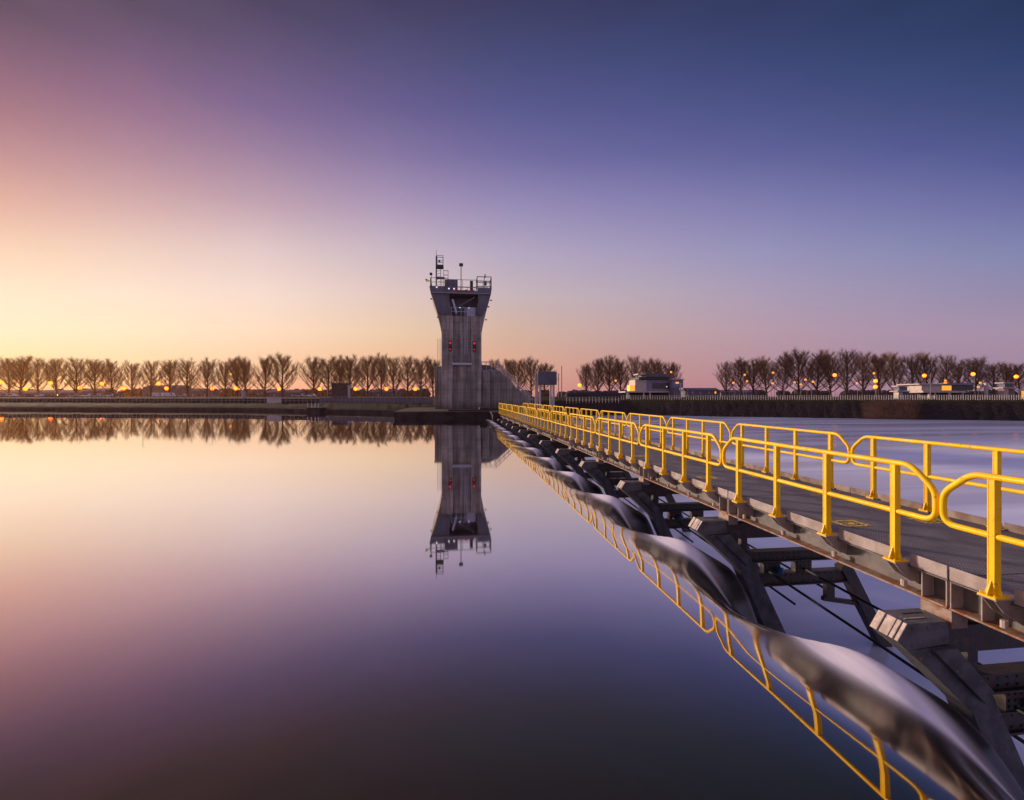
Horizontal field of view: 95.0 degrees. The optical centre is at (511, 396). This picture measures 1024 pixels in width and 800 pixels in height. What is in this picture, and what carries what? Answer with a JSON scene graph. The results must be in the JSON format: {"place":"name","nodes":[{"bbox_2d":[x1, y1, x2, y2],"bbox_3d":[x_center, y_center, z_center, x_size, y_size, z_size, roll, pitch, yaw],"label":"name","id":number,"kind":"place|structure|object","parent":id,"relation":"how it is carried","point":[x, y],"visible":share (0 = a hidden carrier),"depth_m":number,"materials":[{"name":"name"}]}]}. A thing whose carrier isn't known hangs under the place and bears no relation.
{"place":"outdoors","nodes":[
{"label":"outdoors","id":0,"kind":"place"},
{"bbox_2d":[0,410,1023,799],"bbox_3d":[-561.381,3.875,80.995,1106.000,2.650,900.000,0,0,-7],"label":"river water","id":1,"kind":"structure","parent":0,"point":[206,604],"depth_m":4.88,"materials":[{"name":"liquid"}]},
{"bbox_2d":[0,397,1023,420],"bbox_3d":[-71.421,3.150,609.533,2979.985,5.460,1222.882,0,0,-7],"label":"ground","id":2,"kind":"structure","parent":0,"point":[990,409],"depth_m":110.62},
{"bbox_2d":[0,357,21,393],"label":"poplar tree","id":3,"kind":"object","parent":2,"relation":"on","point":[3,363],"visible":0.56,"depth_m":349.36,"materials":[{"name":"brown plant"}]},
{"bbox_2d":[0,355,42,393],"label":"poplar tree","id":4,"kind":"object","parent":2,"relation":"on","point":[23,376],"visible":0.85,"depth_m":346.42,"materials":[{"name":"brown plant"}]},
{"bbox_2d":[24,356,52,393],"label":"poplar tree","id":5,"kind":"object","parent":2,"relation":"on","point":[37,379],"visible":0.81,"depth_m":346.41,"materials":[{"name":"brown plant"}]},
{"bbox_2d":[0,390,83,396],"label":"shed","id":6,"kind":"structure","parent":2,"relation":"on","point":[68,392],"depth_m":430.00,"materials":[{"name":"grey"}]},
{"bbox_2d":[39,356,73,393],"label":"poplar tree","id":7,"kind":"object","parent":2,"relation":"on","point":[52,368],"visible":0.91,"depth_m":344.70,"materials":[{"name":"brown plant"}]},
{"bbox_2d":[55,355,92,396],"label":"poplar tree","id":8,"kind":"object","parent":2,"relation":"on","point":[74,364],"visible":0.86,"depth_m":343.54,"materials":[{"name":"brown plant"}]},
{"bbox_2d":[70,357,107,393],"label":"poplar tree","id":9,"kind":"object","parent":2,"relation":"on","point":[94,367],"visible":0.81,"depth_m":339.67,"materials":[{"name":"brown plant"}]},
{"bbox_2d":[94,358,128,393],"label":"poplar tree","id":10,"kind":"object","parent":2,"relation":"on","point":[110,368],"visible":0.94,"depth_m":339.60,"materials":[{"name":"brown plant"}]},
{"bbox_2d":[114,359,147,396],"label":"poplar tree","id":11,"kind":"object","parent":2,"relation":"on","point":[132,384],"visible":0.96,"depth_m":338.98,"materials":[{"name":"brown plant"}]},
{"bbox_2d":[133,360,164,396],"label":"poplar tree","id":12,"kind":"object","parent":2,"relation":"on","point":[151,373],"visible":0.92,"depth_m":345.36,"materials":[{"name":"brown plant"}]},
{"bbox_2d":[0,397,319,403],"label":"bank fence","id":13,"kind":"object","parent":2,"relation":"on","point":[106,399],"visible":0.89,"depth_m":98.73,"materials":[{"name":"grey"}]},
{"bbox_2d":[143,385,191,396],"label":"shed","id":14,"kind":"structure","parent":2,"relation":"on","point":[177,390],"depth_m":440.00,"materials":[{"name":"brown"}]},
{"bbox_2d":[152,358,188,396],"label":"poplar tree","id":15,"kind":"object","parent":2,"relation":"on","point":[166,369],"visible":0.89,"depth_m":344.20,"materials":[{"name":"brown plant"}]},
{"bbox_2d":[167,357,202,396],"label":"poplar tree","id":16,"kind":"object","parent":2,"relation":"on","point":[185,367],"visible":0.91,"depth_m":342.39,"materials":[{"name":"brown plant"}]},
{"bbox_2d":[0,407,395,413],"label":"quay wall","id":17,"kind":"structure","parent":2,"relation":"on","point":[219,409],"depth_m":84.78,"materials":[{"name":"concrete"}]},
{"bbox_2d":[184,388,218,396],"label":"shed","id":18,"kind":"structure","parent":2,"relation":"on","point":[195,392],"depth_m":430.00,"materials":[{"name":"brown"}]},
{"bbox_2d":[187,356,219,396],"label":"poplar tree","id":19,"kind":"object","parent":2,"relation":"on","point":[206,374],"visible":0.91,"depth_m":341.46,"materials":[{"name":"brown plant"}]},
{"bbox_2d":[209,360,239,396],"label":"poplar tree","id":20,"kind":"object","parent":2,"relation":"on","point":[225,366],"visible":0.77,"depth_m":341.47,"materials":[{"name":"brown plant"}]},
{"bbox_2d":[22,388,430,396],"bbox_3d":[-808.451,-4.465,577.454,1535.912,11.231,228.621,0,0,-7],"label":"distant wood","id":21,"kind":"object","parent":2,"relation":"on","point":[354,393],"visible":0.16,"depth_m":560.87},
{"bbox_2d":[217,356,250,396],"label":"poplar tree","id":22,"kind":"object","parent":2,"relation":"on","point":[233,375],"visible":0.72,"depth_m":343.40,"materials":[{"name":"brown plant"}]},
{"bbox_2d":[231,355,260,396],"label":"poplar tree","id":23,"kind":"object","parent":2,"relation":"on","point":[244,366],"visible":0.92,"depth_m":343.37,"materials":[{"name":"brown plant"}]},
{"bbox_2d":[241,353,278,396],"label":"poplar tree","id":24,"kind":"object","parent":2,"relation":"on","point":[265,370],"visible":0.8,"depth_m":344.44,"materials":[{"name":"brown plant"}]},
{"bbox_2d":[259,351,298,396],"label":"poplar tree","id":25,"kind":"object","parent":2,"relation":"on","point":[283,363],"visible":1,"depth_m":341.40,"materials":[{"name":"brown plant"}]},
{"bbox_2d":[261,390,306,396],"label":"shed","id":26,"kind":"structure","parent":2,"relation":"on","point":[277,393],"depth_m":400.00,"materials":[{"name":"grey"}]},
{"bbox_2d":[298,355,329,393],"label":"poplar tree","id":27,"kind":"object","parent":2,"relation":"on","point":[310,369],"visible":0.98,"depth_m":342.28,"materials":[{"name":"brown plant"}]},
{"bbox_2d":[306,357,347,395],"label":"poplar tree","id":28,"kind":"object","parent":2,"relation":"on","point":[326,367],"visible":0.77,"depth_m":347.39,"materials":[{"name":"brown plant"}]},
{"bbox_2d":[324,355,357,383],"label":"poplar tree","id":29,"kind":"object","parent":2,"relation":"on","point":[338,363],"visible":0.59,"depth_m":347.52,"materials":[{"name":"brown plant"}]},
{"bbox_2d":[331,383,351,397],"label":"brick hut","id":30,"kind":"object","parent":2,"relation":"on","point":[342,390],"visible":0.76,"depth_m":150.00,"materials":[{"name":"brown"}]},
{"bbox_2d":[329,354,365,390],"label":"poplar tree","id":31,"kind":"object","parent":2,"relation":"on","point":[348,367],"visible":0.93,"depth_m":341.50,"materials":[{"name":"brown plant"}]},
{"bbox_2d":[349,355,387,396],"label":"poplar tree","id":32,"kind":"object","parent":2,"relation":"on","point":[366,364],"visible":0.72,"depth_m":343.13,"materials":[{"name":"brown plant"}]},
{"bbox_2d":[320,396,432,403],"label":"bank fence","id":33,"kind":"object","parent":2,"relation":"on","point":[402,400],"visible":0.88,"depth_m":87.84,"materials":[{"name":"grey"}]},
{"bbox_2d":[364,353,396,396],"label":"poplar tree","id":34,"kind":"object","parent":2,"relation":"on","point":[382,370],"visible":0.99,"depth_m":338.07,"materials":[{"name":"brown plant"}]},
{"bbox_2d":[379,356,406,396],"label":"poplar tree","id":35,"kind":"object","parent":2,"relation":"on","point":[393,366],"visible":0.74,"depth_m":348.25,"materials":[{"name":"brown plant"}]},
{"bbox_2d":[394,355,424,396],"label":"poplar tree","id":36,"kind":"object","parent":2,"relation":"on","point":[409,367],"visible":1,"depth_m":340.75,"materials":[{"name":"brown plant"}]},
{"bbox_2d":[400,356,434,396],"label":"poplar tree","id":37,"kind":"object","parent":2,"relation":"on","point":[417,369],"visible":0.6,"depth_m":347.36,"materials":[{"name":"brown plant"}]},
{"bbox_2d":[418,358,440,396],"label":"poplar tree","id":38,"kind":"object","parent":2,"relation":"on","point":[430,367],"visible":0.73,"depth_m":342.40,"materials":[{"name":"brown plant"}]},
{"bbox_2d":[393,406,564,428],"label":"pier platform","id":39,"kind":"structure","parent":2,"relation":"on","point":[484,412],"depth_m":54.36,"materials":[{"name":"concrete"}]},
{"bbox_2d":[434,366,441,408],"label":"tower side block","id":40,"kind":"structure","parent":39,"relation":"on","point":[438,387],"depth_m":65.63,"materials":[{"name":"concrete"}]},
{"bbox_2d":[425,255,491,408],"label":"weir tower","id":41,"kind":"structure","parent":39,"relation":"on","point":[461,313],"depth_m":65.05,"materials":[{"name":"concrete"}]},
{"bbox_2d":[481,361,536,408],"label":"stair wall","id":42,"kind":"structure","parent":39,"relation":"on","point":[497,386],"depth_m":67.48,"materials":[{"name":"concrete"}]},
{"bbox_2d":[508,359,531,389],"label":"poplar tree","id":43,"kind":"object","parent":2,"relation":"on","point":[518,370],"visible":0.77,"depth_m":372.97,"materials":[{"name":"brown plant"}]},
{"bbox_2d":[516,356,543,396],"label":"poplar tree","id":44,"kind":"object","parent":2,"relation":"on","point":[527,364],"visible":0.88,"depth_m":372.26,"materials":[{"name":"brown plant"}]},
{"bbox_2d":[535,371,556,409],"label":"board","id":45,"kind":"object","parent":2,"relation":"on","point":[546,378],"visible":0.67,"depth_m":92.00,"materials":[{"name":"grey"}]},
{"bbox_2d":[576,362,598,390],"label":"poplar tree","id":46,"kind":"object","parent":2,"relation":"on","point":[585,372],"visible":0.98,"depth_m":335.39,"materials":[{"name":"brown plant"}]},
{"bbox_2d":[564,390,626,397],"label":"hedge","id":47,"kind":"object","parent":2,"relation":"on","point":[594,394],"visible":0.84,"depth_m":189.11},
{"bbox_2d":[584,358,610,390],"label":"poplar tree","id":48,"kind":"object","parent":2,"relation":"on","point":[601,363],"visible":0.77,"depth_m":338.91,"materials":[{"name":"brown plant"}]},
{"bbox_2d":[594,355,625,390],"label":"poplar tree","id":49,"kind":"object","parent":2,"relation":"on","point":[608,361],"visible":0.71,"depth_m":338.18,"materials":[{"name":"brown plant"}]},
{"bbox_2d":[606,358,633,390],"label":"poplar tree","id":50,"kind":"object","parent":2,"relation":"on","point":[620,368],"visible":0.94,"depth_m":333.80,"materials":[{"name":"brown plant"}]},
{"bbox_2d":[622,355,649,384],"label":"poplar tree","id":51,"kind":"object","parent":2,"relation":"on","point":[636,364],"visible":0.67,"depth_m":341.00,"materials":[{"name":"brown plant"}]},
{"bbox_2d":[619,374,669,398],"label":"control building","id":52,"kind":"structure","parent":2,"relation":"on","point":[650,384],"depth_m":164.98,"materials":[{"name":"grey"}]},
{"bbox_2d":[668,379,683,398],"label":"equipment cabin","id":53,"kind":"object","parent":2,"relation":"on","point":[676,385],"visible":0.86,"depth_m":162.00,"materials":[{"name":"grey"}]},
{"bbox_2d":[681,388,719,396],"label":"house","id":54,"kind":"structure","parent":2,"relation":"on","point":[713,392],"depth_m":330.00,"materials":[{"name":"grey"}]},
{"bbox_2d":[712,361,738,396],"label":"poplar tree","id":55,"kind":"object","parent":2,"relation":"on","point":[723,373],"visible":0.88,"depth_m":274.15,"materials":[{"name":"brown plant"}]},
{"bbox_2d":[722,357,755,396],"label":"poplar tree","id":56,"kind":"object","parent":2,"relation":"on","point":[742,365],"visible":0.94,"depth_m":265.22,"materials":[{"name":"brown plant"}]},
{"bbox_2d":[720,390,757,396],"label":"shed","id":57,"kind":"structure","parent":2,"relation":"on","point":[732,393],"depth_m":360.00,"materials":[{"name":"grey"}]},
{"bbox_2d":[738,357,769,396],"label":"poplar tree","id":58,"kind":"object","parent":2,"relation":"on","point":[755,371],"visible":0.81,"depth_m":266.69,"materials":[{"name":"brown plant"}]},
{"bbox_2d":[755,356,781,396],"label":"poplar tree","id":59,"kind":"object","parent":2,"relation":"on","point":[762,360],"visible":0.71,"depth_m":270.43,"materials":[{"name":"brown plant"}]},
{"bbox_2d":[520,389,1017,396],"bbox_3d":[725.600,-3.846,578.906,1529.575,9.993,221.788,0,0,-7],"label":"distant wood","id":60,"kind":"object","parent":2,"relation":"on","point":[851,392],"visible":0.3,"depth_m":562.85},
{"bbox_2d":[762,351,802,396],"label":"poplar tree","id":61,"kind":"object","parent":2,"relation":"on","point":[784,366],"visible":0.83,"depth_m":269.51,"materials":[{"name":"brown plant"}]},
{"bbox_2d":[777,348,819,396],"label":"poplar tree","id":62,"kind":"object","parent":2,"relation":"on","point":[799,360],"visible":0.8,"depth_m":267.56,"materials":[{"name":"brown plant"}]},
{"bbox_2d":[797,349,837,396],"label":"poplar tree","id":63,"kind":"object","parent":2,"relation":"on","point":[821,371],"visible":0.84,"depth_m":265.24,"materials":[{"name":"brown plant"}]},
{"bbox_2d":[621,395,1023,399],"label":"bank fence","id":64,"kind":"object","parent":2,"relation":"on","point":[840,397],"visible":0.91,"depth_m":127.36,"materials":[{"name":"grey"}]},
{"bbox_2d":[814,348,852,396],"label":"poplar tree","id":65,"kind":"object","parent":2,"relation":"on","point":[828,376],"visible":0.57,"depth_m":266.44,"materials":[{"name":"brown plant"}]},
{"bbox_2d":[831,348,873,396],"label":"poplar tree","id":66,"kind":"object","parent":2,"relation":"on","point":[847,362],"visible":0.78,"depth_m":269.82,"materials":[{"name":"brown plant"}]},
{"bbox_2d":[843,351,882,396],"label":"poplar tree","id":67,"kind":"object","parent":2,"relation":"on","point":[862,372],"visible":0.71,"depth_m":272.31,"materials":[{"name":"brown plant"}]},
{"bbox_2d":[860,352,903,396],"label":"poplar tree","id":68,"kind":"object","parent":2,"relation":"on","point":[882,362],"visible":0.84,"depth_m":270.42,"materials":[{"name":"brown plant"}]},
{"bbox_2d":[859,399,924,419],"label":"brushwood","id":69,"kind":"object","parent":2,"relation":"on","point":[888,411],"visible":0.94,"depth_m":103.62,"materials":[{"name":"plant"}]},
{"bbox_2d":[880,351,915,390],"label":"poplar tree","id":70,"kind":"object","parent":2,"relation":"on","point":[895,359],"visible":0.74,"depth_m":273.14,"materials":[{"name":"brown plant"}]},
{"bbox_2d":[895,352,932,396],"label":"poplar tree","id":71,"kind":"object","parent":2,"relation":"on","point":[910,366],"visible":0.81,"depth_m":270.16,"materials":[{"name":"brown plant"}]},
{"bbox_2d":[912,351,948,383],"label":"poplar tree","id":72,"kind":"object","parent":2,"relation":"on","point":[927,363],"visible":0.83,"depth_m":268.09,"materials":[{"name":"brown plant"}]},
{"bbox_2d":[896,383,974,396],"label":"control building","id":73,"kind":"structure","parent":2,"relation":"on","point":[947,389],"depth_m":150.30,"materials":[{"name":"grey"}]},
{"bbox_2d":[931,354,966,382],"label":"poplar tree","id":74,"kind":"object","parent":2,"relation":"on","point":[949,367],"visible":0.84,"depth_m":269.71,"materials":[{"name":"brown plant"}]},
{"bbox_2d":[940,358,981,382],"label":"poplar tree","id":75,"kind":"object","parent":2,"relation":"on","point":[964,378],"visible":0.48,"depth_m":272.71,"materials":[{"name":"brown plant"}]},
{"bbox_2d":[953,356,1000,396],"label":"poplar tree","id":76,"kind":"object","parent":2,"relation":"on","point":[975,365],"visible":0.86,"depth_m":268.70,"materials":[{"name":"brown plant"}]},
{"bbox_2d":[973,361,1014,396],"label":"poplar tree","id":77,"kind":"object","parent":2,"relation":"on","point":[996,378],"visible":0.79,"depth_m":266.28,"materials":[{"name":"brown plant"}]},
{"bbox_2d":[993,382,1014,397],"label":"kiosk","id":78,"kind":"object","parent":2,"relation":"on","point":[1007,388],"visible":0.86,"depth_m":148.23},
{"bbox_2d":[990,362,1023,387],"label":"poplar tree","id":79,"kind":"object","parent":2,"relation":"on","point":[1013,374],"visible":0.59,"depth_m":265.54,"materials":[{"name":"brown plant"}]},
{"bbox_2d":[0,0,1023,396],"label":"sky","id":80,"kind":"structure","parent":0,"point":[695,185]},
{"bbox_2d":[530,415,1023,764],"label":"downstream water","id":81,"kind":"structure","parent":0,"point":[805,618],"depth_m":30.98,"materials":[{"name":"liquid"}]},
{"bbox_2d":[527,433,576,458],"bbox_3d":[3.256,3.701,26.657,4.220,3.003,3.985,0,0,-7],"label":"weir trestle","id":82,"kind":"object","parent":81,"relation":"in","point":[537,438],"visible":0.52,"depth_m":28.18,"materials":[{"name":"metal"}]},
{"bbox_2d":[537,425,598,438],"bbox_3d":[3.051,1.976,26.392,2.827,0.443,3.896,0,0,-7],"label":"walkway span","id":83,"kind":"object","parent":82,"relation":"on","point":[545,433],"visible":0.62,"depth_m":26.41,"materials":[{"name":"metal"}]},
{"bbox_2d":[539,439,615,488],"bbox_3d":[3.742,3.701,22.767,4.220,3.003,3.985,0,0,-7],"label":"weir trestle","id":84,"kind":"object","parent":81,"relation":"in","point":[549,446],"visible":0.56,"depth_m":24.30,"materials":[{"name":"metal"}]},
{"bbox_2d":[551,431,626,446],"bbox_3d":[3.538,1.976,22.503,2.827,0.443,3.896,0,0,-7],"label":"walkway span","id":85,"kind":"object","parent":84,"relation":"on","point":[563,440],"visible":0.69,"depth_m":22.32,"materials":[{"name":"metal"}]},
{"bbox_2d":[550,410,568,437],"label":"guard rail","id":86,"kind":"object","parent":85,"relation":"on","point":[556,423],"visible":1,"depth_m":21.93,"materials":[{"name":"metal"}]},
{"bbox_2d":[599,410,626,436],"bbox_3d":[4.836,1.287,22.665,0.170,1.134,3.909,0,0,-7],"label":"guard rail","id":87,"kind":"object","parent":85,"relation":"on","point":[615,423],"visible":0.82,"depth_m":22.15,"materials":[{"name":"metal"}]},
{"bbox_2d":[555,446,651,508],"bbox_3d":[4.228,3.701,18.878,4.220,3.003,3.985,0,0,-7],"label":"weir trestle","id":88,"kind":"object","parent":81,"relation":"in","point":[567,455],"visible":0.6,"depth_m":20.42,"materials":[{"name":"metal"}]},
{"bbox_2d":[570,436,666,458],"bbox_3d":[4.024,1.976,18.613,2.827,0.443,3.896,0,0,-7],"label":"walkway span","id":89,"kind":"object","parent":88,"relation":"on","point":[586,449],"visible":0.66,"depth_m":18.20,"materials":[{"name":"metal"}]},
{"bbox_2d":[568,413,595,447],"bbox_3d":[2.703,1.287,18.448,0.170,1.134,3.909,0,0,-7],"label":"guard rail","id":90,"kind":"object","parent":89,"relation":"on","point":[577,428],"visible":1,"depth_m":18.38,"materials":[{"name":"metal"}]},
{"bbox_2d":[627,413,666,446],"bbox_3d":[5.322,1.287,18.775,0.170,1.134,3.909,0,0,-7],"label":"guard rail","id":91,"kind":"object","parent":89,"relation":"on","point":[650,429],"visible":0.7,"depth_m":18.26,"materials":[{"name":"metal"}]},
{"bbox_2d":[579,458,692,542],"bbox_3d":[4.714,3.701,14.988,4.220,3.003,3.985,0,0,-7],"label":"weir trestle","id":92,"kind":"object","parent":81,"relation":"in","point":[596,469],"visible":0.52,"depth_m":16.54,"materials":[{"name":"metal"}]},
{"bbox_2d":[598,445,731,477],"bbox_3d":[4.510,1.976,14.723,2.827,0.443,3.896,0,0,-7],"label":"walkway span","id":93,"kind":"object","parent":92,"relation":"on","point":[655,459],"visible":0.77,"depth_m":14.33,"materials":[{"name":"metal"}]},
{"bbox_2d":[595,417,639,462],"bbox_3d":[3.189,1.287,14.558,0.170,1.134,3.909,0,0,-7],"label":"guard rail","id":94,"kind":"object","parent":93,"relation":"on","point":[620,439],"visible":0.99,"depth_m":14.04,"materials":[{"name":"metal"}]},
{"bbox_2d":[667,417,730,460],"bbox_3d":[5.809,1.287,14.885,0.170,1.134,3.909,0,0,-7],"label":"guard rail","id":95,"kind":"object","parent":93,"relation":"on","point":[703,438],"visible":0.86,"depth_m":14.64,"materials":[{"name":"metal"}]},
{"bbox_2d":[617,476,822,604],"bbox_3d":[5.200,3.701,11.098,4.220,3.003,3.985,0,0,-7],"label":"weir trestle","id":96,"kind":"object","parent":81,"relation":"in","point":[637,492],"visible":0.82,"depth_m":12.67,"materials":[{"name":"metal"}]},
{"bbox_2d":[643,460,850,513],"bbox_3d":[4.996,1.976,10.833,2.827,0.443,3.896,0,0,-7],"label":"walkway span","id":97,"kind":"object","parent":96,"relation":"on","point":[723,480],"visible":0.73,"depth_m":10.22,"materials":[{"name":"metal"}]},
{"bbox_2d":[639,424,722,491],"bbox_3d":[3.675,1.287,10.668,0.170,1.134,3.909,0,0,-7],"label":"guard rail","id":98,"kind":"object","parent":97,"relation":"on","point":[709,463],"visible":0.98,"depth_m":10.15,"materials":[{"name":"metal"}]},
{"bbox_2d":[731,423,850,487],"bbox_3d":[6.295,1.287,10.996,0.170,1.134,3.909,0,0,-7],"label":"guard rail","id":99,"kind":"object","parent":97,"relation":"on","point":[794,453],"visible":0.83,"depth_m":10.48,"materials":[{"name":"metal"}]},
{"bbox_2d":[688,511,1023,743],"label":"weir trestle","id":100,"kind":"object","parent":81,"relation":"in","point":[721,533],"visible":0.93,"depth_m":8.85,"materials":[{"name":"metal"}]},
{"bbox_2d":[728,487,1023,608],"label":"walkway span","id":101,"kind":"object","parent":100,"relation":"on","point":[933,552],"visible":0.74,"depth_m":6.30,"materials":[{"name":"metal"}]},
{"bbox_2d":[722,437,939,561],"bbox_3d":[4.161,1.287,6.779,0.170,1.134,3.909,0,0,-7],"label":"guard rail","id":102,"kind":"object","parent":101,"relation":"on","point":[895,510],"visible":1,"depth_m":6.21,"materials":[{"name":"metal"}]},
{"bbox_2d":[851,435,1023,528],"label":"guard rail","id":103,"kind":"object","parent":101,"relation":"on","point":[996,462],"visible":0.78,"depth_m":7.56,"materials":[{"name":"metal"}]},
{"bbox_2d":[870,598,1023,792],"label":"weir trestle","id":104,"kind":"object","parent":81,"relation":"in","point":[938,647],"visible":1,"depth_m":4.87,"materials":[{"name":"grey paint"}]},
{"bbox_2d":[949,567,1023,641],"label":"walkway span","id":105,"kind":"object","parent":104,"relation":"on","point":[1002,616],"visible":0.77,"depth_m":4.55,"materials":[{"name":"grey paint"}]},
{"bbox_2d":[939,472,1023,599],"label":"guard rail","id":106,"kind":"object","parent":105,"relation":"on","point":[995,539],"visible":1,"depth_m":4.33,"materials":[{"name":"metal"}]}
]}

